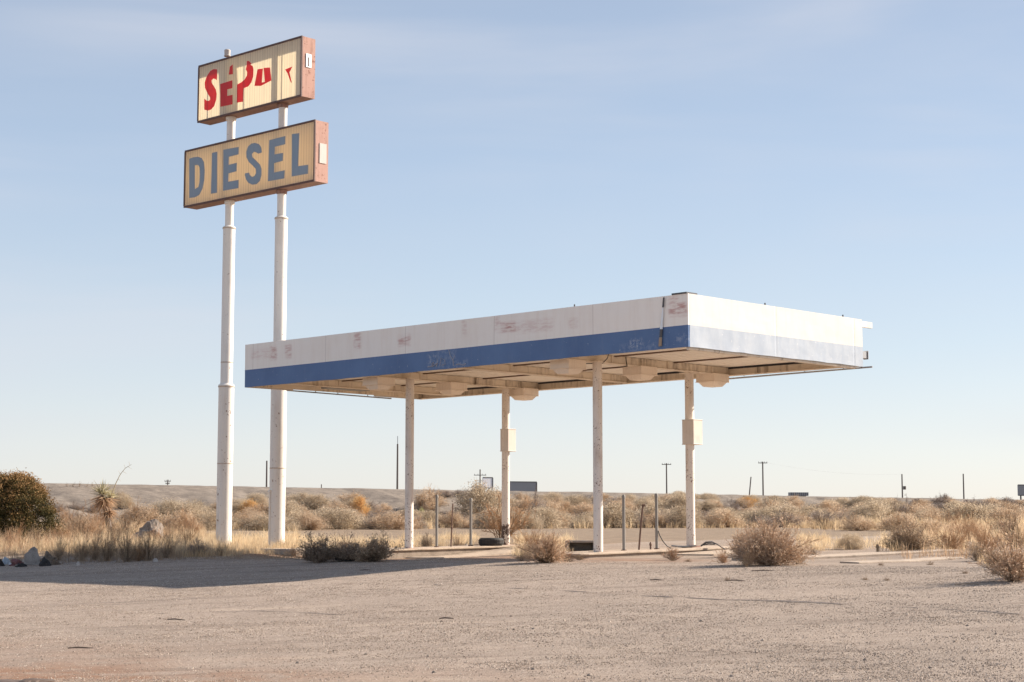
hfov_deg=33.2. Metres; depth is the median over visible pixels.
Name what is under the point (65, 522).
field bush
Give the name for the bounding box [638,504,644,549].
fuel pipe
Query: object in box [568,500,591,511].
scrub bush
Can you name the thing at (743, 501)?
scrub bush
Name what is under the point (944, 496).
scrub bush
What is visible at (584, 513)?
scrub bush
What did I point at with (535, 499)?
scrub bush
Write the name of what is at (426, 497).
scrub bush
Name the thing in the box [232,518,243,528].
scrub bush
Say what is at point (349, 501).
scrub bush
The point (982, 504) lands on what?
scrub bush
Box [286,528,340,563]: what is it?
dark bush
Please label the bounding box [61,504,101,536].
field bush
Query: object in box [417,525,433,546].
dry weed
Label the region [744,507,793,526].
scrub bush
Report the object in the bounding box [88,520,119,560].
dry weed
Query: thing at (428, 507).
scrub bush
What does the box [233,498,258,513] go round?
scrub bush
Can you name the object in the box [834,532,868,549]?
dry weed
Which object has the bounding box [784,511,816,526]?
scrub bush
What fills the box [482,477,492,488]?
billboard
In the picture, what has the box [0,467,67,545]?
juniper bush
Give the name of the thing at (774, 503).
scrub bush
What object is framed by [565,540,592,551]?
concrete box
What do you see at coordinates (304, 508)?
scrub bush
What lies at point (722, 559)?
dry weed
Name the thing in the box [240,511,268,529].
scrub bush
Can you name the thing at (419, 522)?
scrub bush
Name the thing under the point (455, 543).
dry weed
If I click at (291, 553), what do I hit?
dry weed
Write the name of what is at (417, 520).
scrub bush
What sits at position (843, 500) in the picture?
scrub bush
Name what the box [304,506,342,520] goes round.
scrub bush
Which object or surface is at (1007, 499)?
scrub bush
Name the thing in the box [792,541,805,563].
dry weed
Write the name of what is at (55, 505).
scrub bush
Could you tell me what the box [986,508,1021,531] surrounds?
field bush
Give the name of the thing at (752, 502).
scrub bush
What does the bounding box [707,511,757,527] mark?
scrub bush
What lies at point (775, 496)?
scrub bush
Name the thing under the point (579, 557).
dry weed
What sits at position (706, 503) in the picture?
scrub bush
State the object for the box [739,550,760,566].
dry weed
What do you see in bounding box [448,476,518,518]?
scrub bush
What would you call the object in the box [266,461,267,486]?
utility pole
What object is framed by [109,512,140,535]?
field bush
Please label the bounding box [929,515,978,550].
field bush
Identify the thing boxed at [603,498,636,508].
scrub bush
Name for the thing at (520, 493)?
scrub bush
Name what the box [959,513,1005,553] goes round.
field bush
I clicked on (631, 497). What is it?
scrub bush
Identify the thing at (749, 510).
scrub bush
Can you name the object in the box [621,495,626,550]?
steel post
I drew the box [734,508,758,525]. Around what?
scrub bush
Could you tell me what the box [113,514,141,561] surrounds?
dry weed
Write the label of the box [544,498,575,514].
scrub bush
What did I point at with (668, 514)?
scrub bush
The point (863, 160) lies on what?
sky
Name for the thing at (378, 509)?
scrub bush
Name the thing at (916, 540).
dry bush
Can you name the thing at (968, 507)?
scrub bush
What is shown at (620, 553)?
pump island
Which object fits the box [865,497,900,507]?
scrub bush
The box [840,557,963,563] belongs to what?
kerb slab
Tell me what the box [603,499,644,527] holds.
scrub bush
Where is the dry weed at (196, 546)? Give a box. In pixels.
[179,534,214,554]
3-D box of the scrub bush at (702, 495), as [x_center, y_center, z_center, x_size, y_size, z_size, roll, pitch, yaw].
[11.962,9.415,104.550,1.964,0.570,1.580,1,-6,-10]
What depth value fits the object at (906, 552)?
52.54 m
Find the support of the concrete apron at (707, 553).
on the ground at (62, 493)
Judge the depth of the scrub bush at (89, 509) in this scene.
71.83 m
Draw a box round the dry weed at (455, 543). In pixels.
[450,528,464,545]
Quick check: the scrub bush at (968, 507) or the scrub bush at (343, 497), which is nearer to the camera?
the scrub bush at (343, 497)
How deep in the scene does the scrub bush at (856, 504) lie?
108.81 m
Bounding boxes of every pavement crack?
[218,610,344,614]
[434,584,671,596]
[678,596,1018,613]
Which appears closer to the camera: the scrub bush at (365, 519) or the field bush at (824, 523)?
the scrub bush at (365, 519)
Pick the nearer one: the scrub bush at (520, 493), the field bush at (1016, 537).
the field bush at (1016, 537)
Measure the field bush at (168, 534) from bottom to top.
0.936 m
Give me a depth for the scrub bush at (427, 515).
81.80 m
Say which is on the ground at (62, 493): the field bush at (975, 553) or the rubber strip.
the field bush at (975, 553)
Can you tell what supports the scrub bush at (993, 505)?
on the ground at (62, 493)
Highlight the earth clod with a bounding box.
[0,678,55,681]
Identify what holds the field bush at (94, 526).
on the ground at (62, 493)
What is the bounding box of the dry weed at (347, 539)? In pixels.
[339,527,357,547]
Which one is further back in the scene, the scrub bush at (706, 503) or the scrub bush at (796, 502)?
the scrub bush at (796, 502)
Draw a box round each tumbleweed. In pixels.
[721,512,825,565]
[724,521,749,554]
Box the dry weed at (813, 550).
[806,542,820,554]
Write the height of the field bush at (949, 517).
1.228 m
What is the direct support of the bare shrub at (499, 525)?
on the ground at (62, 493)
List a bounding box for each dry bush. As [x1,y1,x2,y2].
[509,524,571,562]
[521,525,547,552]
[878,509,945,550]
[964,518,1023,582]
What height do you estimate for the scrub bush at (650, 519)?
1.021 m
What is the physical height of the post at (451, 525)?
1.140 m
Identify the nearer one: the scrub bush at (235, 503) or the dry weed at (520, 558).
the dry weed at (520, 558)
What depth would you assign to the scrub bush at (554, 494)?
93.61 m
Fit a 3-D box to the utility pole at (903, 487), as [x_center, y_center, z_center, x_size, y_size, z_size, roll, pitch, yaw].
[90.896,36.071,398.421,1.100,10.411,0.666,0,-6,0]
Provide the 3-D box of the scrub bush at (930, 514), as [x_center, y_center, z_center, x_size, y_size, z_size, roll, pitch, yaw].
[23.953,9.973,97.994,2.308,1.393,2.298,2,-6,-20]
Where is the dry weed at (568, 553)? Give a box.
[557,546,573,558]
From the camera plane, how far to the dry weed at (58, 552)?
43.06 m
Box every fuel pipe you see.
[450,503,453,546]
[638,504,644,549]
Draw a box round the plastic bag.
[2,557,9,563]
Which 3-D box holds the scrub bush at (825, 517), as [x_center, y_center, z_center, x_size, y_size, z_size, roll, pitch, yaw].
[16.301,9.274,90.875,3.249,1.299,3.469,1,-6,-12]
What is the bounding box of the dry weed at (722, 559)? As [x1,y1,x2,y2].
[711,544,728,562]
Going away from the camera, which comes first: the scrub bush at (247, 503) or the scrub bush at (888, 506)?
the scrub bush at (247, 503)
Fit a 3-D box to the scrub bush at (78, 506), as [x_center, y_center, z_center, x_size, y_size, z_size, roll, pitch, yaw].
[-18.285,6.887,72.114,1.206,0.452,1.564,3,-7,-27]
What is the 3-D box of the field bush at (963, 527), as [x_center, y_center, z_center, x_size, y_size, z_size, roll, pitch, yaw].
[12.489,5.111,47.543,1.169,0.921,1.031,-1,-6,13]
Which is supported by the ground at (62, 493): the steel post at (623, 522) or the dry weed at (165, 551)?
the dry weed at (165, 551)
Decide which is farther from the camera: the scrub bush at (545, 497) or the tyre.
the scrub bush at (545, 497)
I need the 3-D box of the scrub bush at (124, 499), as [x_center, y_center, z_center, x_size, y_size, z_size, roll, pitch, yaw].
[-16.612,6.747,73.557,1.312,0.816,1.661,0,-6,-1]
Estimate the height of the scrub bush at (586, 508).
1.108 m
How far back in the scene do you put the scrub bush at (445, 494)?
89.49 m
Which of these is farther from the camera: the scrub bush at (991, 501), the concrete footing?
the scrub bush at (991, 501)
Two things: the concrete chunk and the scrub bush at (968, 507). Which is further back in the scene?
the scrub bush at (968, 507)
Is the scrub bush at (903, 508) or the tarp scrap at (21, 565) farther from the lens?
the scrub bush at (903, 508)
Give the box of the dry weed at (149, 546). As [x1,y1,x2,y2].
[139,523,162,560]
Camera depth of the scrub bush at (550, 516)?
78.32 m
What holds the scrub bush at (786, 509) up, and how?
on the ground at (62, 493)
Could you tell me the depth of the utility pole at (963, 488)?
398.47 m
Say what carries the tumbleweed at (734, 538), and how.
on the ground at (62, 493)
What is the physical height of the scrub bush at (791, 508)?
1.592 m
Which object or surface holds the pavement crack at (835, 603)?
on the ground at (62, 493)
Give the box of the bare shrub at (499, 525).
[468,490,537,539]
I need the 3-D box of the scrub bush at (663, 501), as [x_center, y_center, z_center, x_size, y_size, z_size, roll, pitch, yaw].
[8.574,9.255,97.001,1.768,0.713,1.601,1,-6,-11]
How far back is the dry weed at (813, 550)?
36.87 m
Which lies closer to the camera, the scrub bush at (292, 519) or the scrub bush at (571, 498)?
the scrub bush at (292, 519)
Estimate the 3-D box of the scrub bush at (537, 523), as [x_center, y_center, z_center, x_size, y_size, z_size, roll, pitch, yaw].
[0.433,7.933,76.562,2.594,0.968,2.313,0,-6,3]
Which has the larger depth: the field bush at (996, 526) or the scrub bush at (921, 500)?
the scrub bush at (921, 500)
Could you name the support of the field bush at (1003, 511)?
on the ground at (62, 493)
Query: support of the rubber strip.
on the concrete apron at (707, 553)
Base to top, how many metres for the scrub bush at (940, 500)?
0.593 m
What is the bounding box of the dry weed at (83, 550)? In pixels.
[63,528,94,560]
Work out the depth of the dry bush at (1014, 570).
25.84 m
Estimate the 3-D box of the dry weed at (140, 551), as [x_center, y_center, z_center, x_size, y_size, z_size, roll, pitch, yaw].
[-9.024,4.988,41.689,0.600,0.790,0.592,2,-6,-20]
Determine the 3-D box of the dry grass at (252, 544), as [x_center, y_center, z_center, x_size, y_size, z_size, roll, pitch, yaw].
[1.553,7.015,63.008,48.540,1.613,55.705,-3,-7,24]
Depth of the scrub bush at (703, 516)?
87.67 m
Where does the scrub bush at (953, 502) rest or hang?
on the ground at (62, 493)
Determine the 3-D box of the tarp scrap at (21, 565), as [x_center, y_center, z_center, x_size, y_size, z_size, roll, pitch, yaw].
[-11.741,5.375,41.120,0.327,0.130,0.230,0,-6,0]
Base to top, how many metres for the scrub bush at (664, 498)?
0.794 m
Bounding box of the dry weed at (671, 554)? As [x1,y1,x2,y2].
[661,546,682,559]
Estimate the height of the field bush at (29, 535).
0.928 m
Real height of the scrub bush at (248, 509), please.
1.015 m
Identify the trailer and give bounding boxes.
[788,492,808,495]
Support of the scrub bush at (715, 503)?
on the ground at (62, 493)
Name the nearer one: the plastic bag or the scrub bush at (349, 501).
the plastic bag
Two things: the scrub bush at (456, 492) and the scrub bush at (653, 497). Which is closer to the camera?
the scrub bush at (456, 492)
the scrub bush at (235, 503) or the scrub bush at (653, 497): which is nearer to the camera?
the scrub bush at (235, 503)
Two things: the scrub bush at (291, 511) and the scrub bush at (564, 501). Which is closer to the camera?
the scrub bush at (291, 511)
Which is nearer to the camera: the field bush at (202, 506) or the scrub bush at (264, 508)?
the field bush at (202, 506)
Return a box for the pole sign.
[183,35,328,546]
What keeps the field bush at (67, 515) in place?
on the ground at (62, 493)
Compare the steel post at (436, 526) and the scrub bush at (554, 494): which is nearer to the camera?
the steel post at (436, 526)
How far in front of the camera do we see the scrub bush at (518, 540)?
44.75 m
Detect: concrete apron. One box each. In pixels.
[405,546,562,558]
[676,546,830,555]
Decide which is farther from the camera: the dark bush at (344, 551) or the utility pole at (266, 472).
the utility pole at (266, 472)
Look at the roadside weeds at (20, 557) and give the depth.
42.57 m
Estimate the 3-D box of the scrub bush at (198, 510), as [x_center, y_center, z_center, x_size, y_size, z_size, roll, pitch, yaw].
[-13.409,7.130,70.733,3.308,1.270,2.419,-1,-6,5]
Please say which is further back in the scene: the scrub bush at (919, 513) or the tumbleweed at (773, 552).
the scrub bush at (919, 513)
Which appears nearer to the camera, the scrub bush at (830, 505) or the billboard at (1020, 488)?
the scrub bush at (830, 505)
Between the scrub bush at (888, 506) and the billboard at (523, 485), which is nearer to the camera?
the scrub bush at (888, 506)
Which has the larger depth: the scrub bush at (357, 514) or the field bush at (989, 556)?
the scrub bush at (357, 514)
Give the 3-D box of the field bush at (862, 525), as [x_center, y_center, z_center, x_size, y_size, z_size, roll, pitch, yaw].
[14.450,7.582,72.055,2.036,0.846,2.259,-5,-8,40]
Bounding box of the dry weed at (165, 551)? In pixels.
[156,531,180,557]
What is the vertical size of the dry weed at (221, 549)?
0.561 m
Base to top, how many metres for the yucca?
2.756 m
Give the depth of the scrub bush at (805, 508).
95.87 m
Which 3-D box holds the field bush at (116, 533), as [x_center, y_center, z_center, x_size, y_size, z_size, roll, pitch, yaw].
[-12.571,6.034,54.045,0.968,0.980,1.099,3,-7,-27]
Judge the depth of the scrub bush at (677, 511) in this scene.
84.31 m
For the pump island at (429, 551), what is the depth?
43.41 m
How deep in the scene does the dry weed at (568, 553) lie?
37.07 m
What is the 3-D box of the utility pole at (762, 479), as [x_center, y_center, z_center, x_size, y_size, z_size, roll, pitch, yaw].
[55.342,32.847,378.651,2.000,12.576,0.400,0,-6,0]
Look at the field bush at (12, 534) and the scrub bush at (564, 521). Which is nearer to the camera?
the field bush at (12, 534)
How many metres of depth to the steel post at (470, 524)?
45.13 m
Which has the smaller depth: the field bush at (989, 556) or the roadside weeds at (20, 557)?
the field bush at (989, 556)
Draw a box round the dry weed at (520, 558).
[513,543,529,560]
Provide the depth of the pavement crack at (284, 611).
25.22 m
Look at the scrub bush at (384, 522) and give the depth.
71.87 m
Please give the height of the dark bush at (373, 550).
0.777 m
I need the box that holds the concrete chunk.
[24,547,39,564]
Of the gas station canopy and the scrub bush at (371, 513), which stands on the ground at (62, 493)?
the scrub bush at (371, 513)
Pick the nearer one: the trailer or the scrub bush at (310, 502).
the scrub bush at (310, 502)
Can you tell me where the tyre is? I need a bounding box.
[478,538,503,545]
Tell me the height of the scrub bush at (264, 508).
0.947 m
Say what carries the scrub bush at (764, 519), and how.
on the ground at (62, 493)
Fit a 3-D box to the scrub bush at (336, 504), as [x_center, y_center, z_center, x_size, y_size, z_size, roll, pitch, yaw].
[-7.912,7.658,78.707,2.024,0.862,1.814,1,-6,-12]
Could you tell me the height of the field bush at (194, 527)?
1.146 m
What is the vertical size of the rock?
0.447 m
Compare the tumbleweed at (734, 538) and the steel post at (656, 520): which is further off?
the steel post at (656, 520)
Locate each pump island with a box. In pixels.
[388,544,521,558]
[561,546,730,558]
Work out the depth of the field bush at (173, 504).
70.62 m
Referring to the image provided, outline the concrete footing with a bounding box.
[260,548,303,555]
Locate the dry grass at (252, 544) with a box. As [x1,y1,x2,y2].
[0,517,1023,567]
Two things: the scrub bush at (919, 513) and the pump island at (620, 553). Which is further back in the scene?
the scrub bush at (919, 513)
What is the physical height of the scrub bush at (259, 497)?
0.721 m
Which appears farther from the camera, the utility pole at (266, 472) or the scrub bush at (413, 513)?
the utility pole at (266, 472)
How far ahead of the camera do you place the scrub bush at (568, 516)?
85.12 m
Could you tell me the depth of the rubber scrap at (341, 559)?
37.99 m
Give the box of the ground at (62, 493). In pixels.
[0,483,1023,681]
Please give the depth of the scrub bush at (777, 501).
102.47 m
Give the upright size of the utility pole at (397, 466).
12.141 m
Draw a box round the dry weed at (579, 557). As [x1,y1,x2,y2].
[572,552,586,559]
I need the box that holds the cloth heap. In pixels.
[9,559,23,565]
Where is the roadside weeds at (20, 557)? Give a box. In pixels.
[0,535,298,563]
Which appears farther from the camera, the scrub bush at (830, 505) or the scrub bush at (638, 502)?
the scrub bush at (830, 505)
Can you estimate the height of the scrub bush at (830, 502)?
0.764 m
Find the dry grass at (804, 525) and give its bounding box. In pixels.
[62,509,1023,529]
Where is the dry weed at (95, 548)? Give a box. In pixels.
[87,522,106,559]
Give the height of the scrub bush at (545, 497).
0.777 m
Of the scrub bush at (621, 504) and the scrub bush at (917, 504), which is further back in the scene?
the scrub bush at (917, 504)
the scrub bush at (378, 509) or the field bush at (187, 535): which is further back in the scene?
the scrub bush at (378, 509)
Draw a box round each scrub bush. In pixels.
[50,502,69,510]
[63,500,87,509]
[84,505,100,511]
[112,490,138,507]
[159,499,212,525]
[197,509,235,530]
[215,498,258,508]
[232,507,250,519]
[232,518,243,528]
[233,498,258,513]
[237,505,267,519]
[238,514,304,530]
[240,506,266,525]
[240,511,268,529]
[242,500,268,514]
[244,492,268,504]
[265,498,307,515]
[285,491,318,503]
[285,504,305,521]
[285,516,305,529]
[293,510,315,517]
[294,509,332,529]
[297,504,311,513]
[300,491,332,508]
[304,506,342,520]
[314,505,370,529]
[323,500,356,516]
[332,491,368,502]
[333,496,374,515]
[346,507,366,524]
[348,494,371,516]
[356,514,381,528]
[361,506,395,525]
[363,509,423,529]
[365,500,382,511]
[372,504,386,513]
[379,503,394,510]
[394,513,427,528]
[397,508,424,521]
[403,484,447,508]
[404,514,426,528]
[415,509,441,522]
[420,499,438,513]
[428,510,467,527]
[436,489,454,497]
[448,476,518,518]
[451,488,466,494]
[453,518,475,527]
[467,501,517,528]
[510,494,547,510]
[510,510,548,528]
[512,491,531,500]
[512,524,543,546]
[522,487,549,514]
[522,503,576,528]
[537,492,554,505]
[540,508,572,527]
[544,491,566,502]
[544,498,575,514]
[548,497,575,511]
[560,493,592,507]
[561,511,573,519]
[566,510,612,527]
[567,514,592,528]
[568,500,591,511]
[569,501,603,517]
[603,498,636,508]
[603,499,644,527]
[603,500,634,513]
[618,494,637,500]
[621,511,648,527]
[629,496,658,508]
[634,503,669,518]
[639,510,673,527]
[645,506,683,527]
[647,494,662,505]
[654,500,672,509]
[659,493,676,501]
[660,503,711,527]
[662,491,707,515]
[696,499,717,509]
[696,508,711,526]
[698,493,723,499]
[699,508,746,527]
[701,499,722,508]
[706,497,724,506]
[707,503,741,513]
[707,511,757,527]
[719,497,744,511]
[732,497,758,507]
[733,494,764,502]
[733,496,755,506]
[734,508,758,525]
[735,504,758,512]
[743,510,772,527]
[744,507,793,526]
[753,502,811,521]
[755,495,792,507]
[755,497,787,509]
[762,495,783,500]
[762,505,803,527]
[769,503,810,514]
[784,495,809,502]
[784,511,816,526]
[789,499,804,505]
[790,502,811,512]
[797,501,834,517]
[802,506,850,523]
[814,499,850,513]
[820,499,839,507]
[834,497,853,506]
[845,498,901,523]
[849,495,876,504]
[849,501,863,510]
[862,497,899,512]
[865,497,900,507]
[890,494,917,514]
[890,499,932,508]
[899,510,921,521]
[905,503,932,512]
[908,501,936,513]
[911,499,932,504]
[915,505,947,519]
[918,506,947,521]
[928,502,944,511]
[930,495,949,502]
[936,491,954,501]
[937,500,996,523]
[940,500,967,512]
[966,498,994,509]
[980,503,1010,511]
[982,497,1002,504]
[996,496,1017,503]
[998,498,1023,510]
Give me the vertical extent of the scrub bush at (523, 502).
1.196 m
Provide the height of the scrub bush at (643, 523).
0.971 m
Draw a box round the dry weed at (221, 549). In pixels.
[212,537,231,555]
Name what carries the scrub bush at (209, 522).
on the ground at (62, 493)
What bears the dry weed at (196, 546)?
on the ground at (62, 493)
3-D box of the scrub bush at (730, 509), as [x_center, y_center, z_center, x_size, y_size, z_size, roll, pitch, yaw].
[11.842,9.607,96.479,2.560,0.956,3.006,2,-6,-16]
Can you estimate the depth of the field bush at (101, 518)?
66.08 m
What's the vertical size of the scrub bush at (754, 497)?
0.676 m
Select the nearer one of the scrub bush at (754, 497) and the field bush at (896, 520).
the field bush at (896, 520)
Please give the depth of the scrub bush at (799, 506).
99.30 m
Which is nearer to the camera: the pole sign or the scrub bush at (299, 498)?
the pole sign
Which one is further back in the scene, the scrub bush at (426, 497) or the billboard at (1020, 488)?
the billboard at (1020, 488)
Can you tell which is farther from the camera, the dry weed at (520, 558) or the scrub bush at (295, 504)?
the scrub bush at (295, 504)
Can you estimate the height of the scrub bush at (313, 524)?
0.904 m
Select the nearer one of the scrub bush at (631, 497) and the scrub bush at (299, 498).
the scrub bush at (299, 498)
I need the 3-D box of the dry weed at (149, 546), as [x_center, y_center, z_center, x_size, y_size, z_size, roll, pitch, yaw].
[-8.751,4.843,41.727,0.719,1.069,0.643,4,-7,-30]
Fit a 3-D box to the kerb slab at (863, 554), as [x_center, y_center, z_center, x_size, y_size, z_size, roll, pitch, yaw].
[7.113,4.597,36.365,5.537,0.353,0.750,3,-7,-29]
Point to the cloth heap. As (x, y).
(14, 562)
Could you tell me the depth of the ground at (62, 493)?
23.99 m
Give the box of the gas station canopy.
[245,292,872,551]
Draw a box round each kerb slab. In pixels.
[732,549,957,560]
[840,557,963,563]
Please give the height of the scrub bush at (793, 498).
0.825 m
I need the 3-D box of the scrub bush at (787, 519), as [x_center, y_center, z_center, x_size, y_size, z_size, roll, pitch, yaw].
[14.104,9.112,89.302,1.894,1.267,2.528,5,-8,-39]
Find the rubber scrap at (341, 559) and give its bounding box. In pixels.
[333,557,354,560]
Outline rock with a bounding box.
[40,551,60,564]
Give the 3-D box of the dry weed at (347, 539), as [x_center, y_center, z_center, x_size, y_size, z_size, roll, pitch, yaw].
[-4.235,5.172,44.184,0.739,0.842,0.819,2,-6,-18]
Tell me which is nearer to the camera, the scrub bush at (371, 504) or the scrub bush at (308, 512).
the scrub bush at (308, 512)
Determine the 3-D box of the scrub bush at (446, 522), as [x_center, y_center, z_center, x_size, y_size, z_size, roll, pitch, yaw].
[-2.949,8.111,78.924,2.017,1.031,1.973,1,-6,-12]
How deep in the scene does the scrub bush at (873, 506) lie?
95.19 m
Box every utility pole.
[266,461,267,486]
[396,436,397,488]
[662,463,670,493]
[758,461,764,494]
[901,474,905,497]
[963,474,964,498]
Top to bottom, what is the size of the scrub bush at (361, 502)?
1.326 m
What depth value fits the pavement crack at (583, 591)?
27.16 m
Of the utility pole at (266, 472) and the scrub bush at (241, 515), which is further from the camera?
the utility pole at (266, 472)
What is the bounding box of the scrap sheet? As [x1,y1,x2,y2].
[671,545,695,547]
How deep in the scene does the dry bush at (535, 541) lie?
40.22 m
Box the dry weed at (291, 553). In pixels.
[279,544,302,555]
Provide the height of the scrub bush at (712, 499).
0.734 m
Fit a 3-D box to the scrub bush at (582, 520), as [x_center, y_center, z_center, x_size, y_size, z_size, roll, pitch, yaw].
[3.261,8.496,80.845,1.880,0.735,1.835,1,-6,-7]
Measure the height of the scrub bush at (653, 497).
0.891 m
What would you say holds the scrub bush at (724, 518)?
on the ground at (62, 493)
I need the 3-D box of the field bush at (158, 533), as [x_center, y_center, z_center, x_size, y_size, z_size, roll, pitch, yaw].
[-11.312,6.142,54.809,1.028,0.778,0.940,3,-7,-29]
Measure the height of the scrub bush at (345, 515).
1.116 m
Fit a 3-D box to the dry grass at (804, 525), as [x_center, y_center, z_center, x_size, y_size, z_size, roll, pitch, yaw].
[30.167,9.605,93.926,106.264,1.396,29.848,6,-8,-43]
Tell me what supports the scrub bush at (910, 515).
on the ground at (62, 493)
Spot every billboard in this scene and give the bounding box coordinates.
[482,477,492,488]
[510,481,536,490]
[1017,484,1023,499]
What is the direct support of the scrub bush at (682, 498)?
on the ground at (62, 493)
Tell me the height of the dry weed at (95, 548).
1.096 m
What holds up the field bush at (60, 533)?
on the ground at (62, 493)
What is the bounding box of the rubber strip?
[701,541,725,549]
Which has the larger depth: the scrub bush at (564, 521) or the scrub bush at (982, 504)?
the scrub bush at (982, 504)
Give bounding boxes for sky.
[0,0,1023,499]
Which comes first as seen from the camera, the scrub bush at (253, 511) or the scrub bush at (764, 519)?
the scrub bush at (253, 511)
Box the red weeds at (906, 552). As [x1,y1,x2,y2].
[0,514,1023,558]
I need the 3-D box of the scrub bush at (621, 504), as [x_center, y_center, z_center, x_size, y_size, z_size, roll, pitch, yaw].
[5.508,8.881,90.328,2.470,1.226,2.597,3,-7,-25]
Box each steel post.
[434,495,438,546]
[468,498,472,545]
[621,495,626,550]
[654,493,659,548]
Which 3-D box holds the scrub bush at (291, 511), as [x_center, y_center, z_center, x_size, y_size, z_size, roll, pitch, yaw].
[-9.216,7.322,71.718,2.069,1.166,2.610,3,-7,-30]
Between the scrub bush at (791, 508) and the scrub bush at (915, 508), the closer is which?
the scrub bush at (791, 508)
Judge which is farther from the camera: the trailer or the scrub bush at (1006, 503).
the trailer
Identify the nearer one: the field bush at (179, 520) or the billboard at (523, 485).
the field bush at (179, 520)
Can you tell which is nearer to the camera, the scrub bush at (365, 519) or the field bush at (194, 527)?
the field bush at (194, 527)
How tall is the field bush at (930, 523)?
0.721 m
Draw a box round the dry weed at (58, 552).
[51,534,71,560]
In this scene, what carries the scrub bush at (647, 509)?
on the ground at (62, 493)
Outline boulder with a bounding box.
[131,519,163,541]
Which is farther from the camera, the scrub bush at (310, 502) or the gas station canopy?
the scrub bush at (310, 502)
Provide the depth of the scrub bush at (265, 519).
68.38 m
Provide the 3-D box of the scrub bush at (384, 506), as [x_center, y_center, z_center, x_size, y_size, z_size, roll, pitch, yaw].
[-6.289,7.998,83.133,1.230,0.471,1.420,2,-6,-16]
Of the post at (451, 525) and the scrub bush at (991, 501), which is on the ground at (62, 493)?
the scrub bush at (991, 501)
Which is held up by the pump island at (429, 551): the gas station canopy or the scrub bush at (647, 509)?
the gas station canopy
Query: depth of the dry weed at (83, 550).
42.31 m
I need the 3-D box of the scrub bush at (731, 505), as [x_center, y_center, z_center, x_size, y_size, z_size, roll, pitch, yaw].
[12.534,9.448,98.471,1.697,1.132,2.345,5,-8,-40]
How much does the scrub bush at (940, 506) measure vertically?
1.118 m
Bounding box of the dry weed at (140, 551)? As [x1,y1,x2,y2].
[132,533,151,560]
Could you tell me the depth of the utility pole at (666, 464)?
398.81 m
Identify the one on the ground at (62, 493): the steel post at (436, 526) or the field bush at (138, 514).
the field bush at (138, 514)
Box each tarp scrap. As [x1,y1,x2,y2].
[15,563,26,566]
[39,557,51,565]
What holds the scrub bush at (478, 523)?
on the ground at (62, 493)
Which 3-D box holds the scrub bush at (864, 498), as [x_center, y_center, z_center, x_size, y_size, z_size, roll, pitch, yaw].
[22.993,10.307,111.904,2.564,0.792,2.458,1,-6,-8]
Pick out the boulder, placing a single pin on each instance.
(151, 525)
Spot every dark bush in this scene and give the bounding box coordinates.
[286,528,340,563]
[319,532,364,561]
[346,529,404,561]
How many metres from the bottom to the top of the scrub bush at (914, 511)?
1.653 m
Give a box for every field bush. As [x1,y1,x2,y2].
[1,518,26,545]
[27,525,52,546]
[49,516,82,541]
[52,501,80,523]
[57,515,95,533]
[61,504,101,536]
[78,498,113,528]
[78,516,105,537]
[99,517,127,544]
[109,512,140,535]
[110,497,162,526]
[143,497,197,522]
[146,523,172,542]
[156,503,204,533]
[157,522,178,543]
[174,523,201,543]
[179,508,202,536]
[186,497,213,523]
[808,514,836,528]
[828,512,881,530]
[866,510,922,530]
[911,517,951,533]
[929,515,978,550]
[932,505,975,522]
[950,511,982,539]
[958,536,990,560]
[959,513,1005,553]
[977,505,1023,522]
[980,543,1004,566]
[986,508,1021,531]
[993,506,1023,548]
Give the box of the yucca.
[86,464,131,530]
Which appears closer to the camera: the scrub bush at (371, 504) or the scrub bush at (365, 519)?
the scrub bush at (365, 519)
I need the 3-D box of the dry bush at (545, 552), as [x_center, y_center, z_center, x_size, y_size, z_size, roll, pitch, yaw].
[0.590,4.116,34.886,1.297,0.859,1.323,0,-6,0]
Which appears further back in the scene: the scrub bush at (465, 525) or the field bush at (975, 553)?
the scrub bush at (465, 525)

